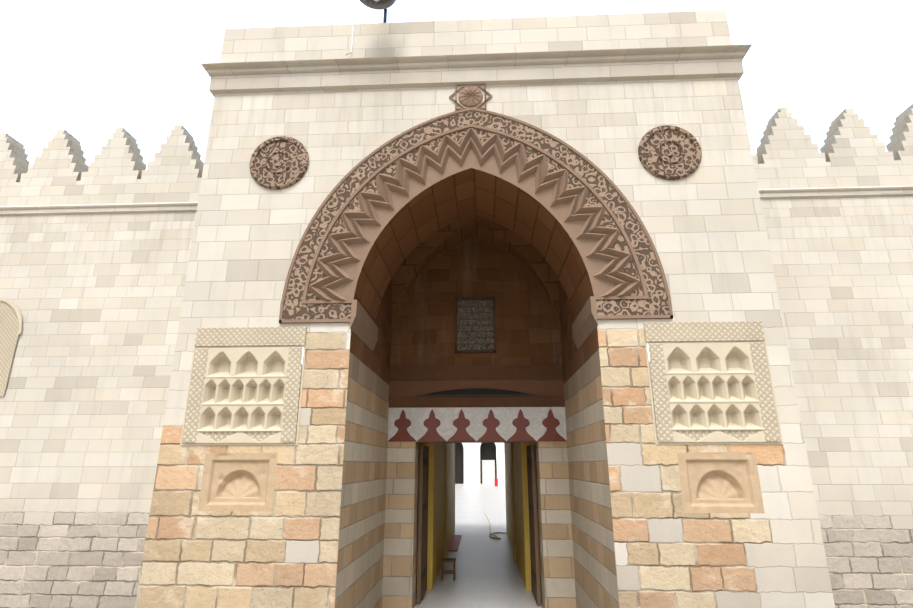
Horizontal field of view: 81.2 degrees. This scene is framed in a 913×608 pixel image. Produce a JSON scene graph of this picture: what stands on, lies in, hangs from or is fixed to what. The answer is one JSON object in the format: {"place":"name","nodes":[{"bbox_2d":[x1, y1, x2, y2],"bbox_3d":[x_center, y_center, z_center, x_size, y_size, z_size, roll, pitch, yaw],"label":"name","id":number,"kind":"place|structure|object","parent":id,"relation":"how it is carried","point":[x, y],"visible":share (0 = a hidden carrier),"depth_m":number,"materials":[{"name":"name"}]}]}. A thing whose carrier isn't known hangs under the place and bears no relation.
{"place":"outdoors","nodes":[
{"label":"outdoors","id":0,"kind":"place"},
{"bbox_2d":[0,0,912,463],"label":"sky","id":1,"kind":"structure","parent":0,"point":[88,69],"materials":[{"name":"white"}]},
{"bbox_2d":[335,238,618,607],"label":"portal recess walls","id":2,"kind":"structure","parent":0,"point":[377,552],"depth_m":9.87,"materials":[{"name":"beige stone"}]},
{"bbox_2d":[354,168,593,341],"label":"arch soffit","id":3,"kind":"structure","parent":2,"relation":"on","point":[421,231],"depth_m":9.08,"materials":[{"name":"brown stone"}]},
{"bbox_2d":[414,484,542,607],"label":"marble floor","id":4,"kind":"structure","parent":0,"point":[487,573],"depth_m":14.37,"materials":[{"name":"white stone"}]},
{"bbox_2d":[441,558,455,580],"bbox_3d":[-0.190,6.186,12.417,0.340,0.434,0.300,-1,-17,3],"label":"wooden stool","id":5,"kind":"object","parent":4,"relation":"on","point":[443,571],"visible":1,"depth_m":12.33,"materials":[{"name":"brown wood"}]},
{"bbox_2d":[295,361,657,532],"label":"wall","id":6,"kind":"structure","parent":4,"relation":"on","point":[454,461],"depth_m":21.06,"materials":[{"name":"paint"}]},
{"bbox_2d":[416,443,541,590],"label":"passage walls","id":7,"kind":"structure","parent":4,"relation":"on","point":[441,501],"depth_m":13.16,"materials":[{"name":"yellow paint"}]},
{"bbox_2d":[526,445,540,604],"bbox_3d":[1.588,4.450,11.033,0.076,2.930,1.180,-1,-17,3],"label":"door leaf","id":8,"kind":"object","parent":7,"relation":"attached to","point":[533,530],"visible":1,"depth_m":10.72,"materials":[{"name":"brown wood"}]},
{"bbox_2d":[455,443,504,483],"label":"arcade wall","id":9,"kind":"structure","parent":4,"relation":"on","point":[475,463],"depth_m":74.77,"materials":[{"name":"white paint"}]},
{"bbox_2d":[484,513,506,538],"bbox_3d":[1.781,9.919,24.113,0.884,0.044,10.708,0,-17,2],"label":"garden hose","id":10,"kind":"object","parent":4,"relation":"on","point":[494,532],"visible":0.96,"depth_m":20.59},
{"label":"ground","id":11,"kind":"structure","parent":0,"visible":0},
{"bbox_2d":[0,104,912,607],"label":"curtain walls","id":12,"kind":"structure","parent":11,"relation":"on","point":[94,258],"depth_m":10.84,"materials":[{"name":"stone"}]},
{"bbox_2d":[0,298,21,395],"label":"arched panel","id":13,"kind":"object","parent":12,"relation":"attached to","point":[10,323],"depth_m":11.27,"materials":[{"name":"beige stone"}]},
{"bbox_2d":[135,10,834,607],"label":"gateway facade","id":14,"kind":"structure","parent":11,"relation":"on","point":[703,222],"depth_m":7.67,"materials":[{"name":"beige stone"}]},
{"bbox_2d":[198,453,277,510],"bbox_3d":[-2.911,2.394,7.183,1.000,0.740,0.147,-1,-17,3],"label":"shell niche panel","id":15,"kind":"object","parent":14,"relation":"attached to","point":[238,481],"visible":1,"depth_m":7.16,"materials":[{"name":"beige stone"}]},
{"bbox_2d":[182,347,302,442],"bbox_3d":[-2.963,1.272,7.480,1.570,1.320,0.140,-1,-17,3],"label":"carved panel","id":16,"kind":"object","parent":14,"relation":"attached to","point":[243,395],"visible":1,"depth_m":7.45,"materials":[{"name":"beige stone"}]},
{"bbox_2d":[180,327,306,444],"bbox_3d":[-2.965,1.130,7.477,1.630,1.650,0.028,-1,-17,3],"label":"panel frame","id":17,"kind":"object","parent":14,"relation":"attached to","point":[244,337],"visible":0.92,"depth_m":7.65,"materials":[{"name":"beige stone"}]},
{"bbox_2d":[249,136,308,189],"bbox_3d":[-2.826,-2.259,8.481,0.950,0.950,0.063,-1,-17,3],"label":"roundel","id":18,"kind":"object","parent":14,"relation":"attached to","point":[279,162],"visible":1,"depth_m":8.46,"materials":[{"name":"brown stone"}]},
{"bbox_2d":[346,22,353,54],"bbox_3d":[-1.797,-4.479,8.988,0.024,0.897,0.268,-1,-17,5],"label":"cable","id":19,"kind":"object","parent":14,"relation":"attached to","point":[352,39],"visible":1,"depth_m":9.12,"materials":[{"name":"white"}]},
{"bbox_2d":[360,0,395,22],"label":"parapet floodlight","id":20,"kind":"object","parent":14,"relation":"on","point":[379,4],"visible":0.94,"depth_m":8.91,"materials":[{"name":"metal"}]},
{"bbox_2d":[417,445,428,603],"bbox_3d":[-0.694,4.481,11.137,0.076,2.930,1.180,-1,-17,3],"label":"door leaf","id":21,"kind":"object","parent":14,"relation":"attached to","point":[422,524],"visible":1,"depth_m":10.85,"materials":[{"name":"brown wood"}]},
{"bbox_2d":[449,84,491,114],"bbox_3d":[0.230,-3.384,8.666,0.707,0.707,0.059,-1,-17,3],"label":"rosette ornament","id":22,"kind":"object","parent":14,"relation":"attached to","point":[474,99],"visible":1,"depth_m":8.65,"materials":[{"name":"stone"}]},
{"bbox_2d":[455,297,495,352],"bbox_3d":[0.391,0.431,11.059,0.840,1.180,0.065,-1,-17,3],"label":"inscription panel","id":23,"kind":"object","parent":14,"relation":"attached to","point":[475,325],"visible":1,"depth_m":11.06,"materials":[{"name":"stone"}]},
{"bbox_2d":[279,107,672,350],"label":"decorative arch","id":24,"kind":"structure","parent":14,"relation":"attached to","point":[582,199],"depth_m":8.09,"materials":[{"name":"stone"}]},
{"bbox_2d":[201,44,751,95],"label":"cornice","id":25,"kind":"structure","parent":14,"relation":"attached to","point":[638,64],"depth_m":8.73,"materials":[{"name":"beige stone"}]},
{"bbox_2d":[389,364,564,407],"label":"wooden lintel","id":26,"kind":"structure","parent":14,"relation":"attached to","point":[479,386],"depth_m":10.66,"materials":[{"name":"brown wood"}]},
{"bbox_2d":[387,407,566,441],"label":"decorative lintel","id":27,"kind":"structure","parent":14,"relation":"attached to","point":[474,424],"depth_m":10.48,"materials":[{"name":"white stone"}]},
{"bbox_2d":[638,125,701,179],"bbox_3d":[3.287,-2.343,8.204,0.950,0.950,0.063,-1,-17,3],"label":"roundel","id":28,"kind":"object","parent":14,"relation":"attached to","point":[668,152],"visible":1,"depth_m":8.19,"materials":[{"name":"brown stone"}]},
{"bbox_2d":[643,321,782,444],"bbox_3d":[3.428,1.043,7.188,1.630,1.650,0.028,-1,-17,3],"label":"panel frame","id":29,"kind":"object","parent":14,"relation":"attached to","point":[709,332],"visible":0.92,"depth_m":7.36,"materials":[{"name":"beige stone"}]},
{"bbox_2d":[648,342,780,441],"bbox_3d":[3.429,1.185,7.191,1.570,1.320,0.140,-1,-17,3],"label":"carved panel","id":30,"kind":"object","parent":14,"relation":"attached to","point":[712,392],"visible":1,"depth_m":7.16,"materials":[{"name":"beige stone"}]},
{"bbox_2d":[677,452,764,512],"bbox_3d":[3.381,2.305,6.889,1.000,0.740,0.145,-1,-17,3],"label":"shell niche panel","id":31,"kind":"object","parent":14,"relation":"attached to","point":[719,482],"visible":1,"depth_m":6.87,"materials":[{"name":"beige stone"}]}
]}

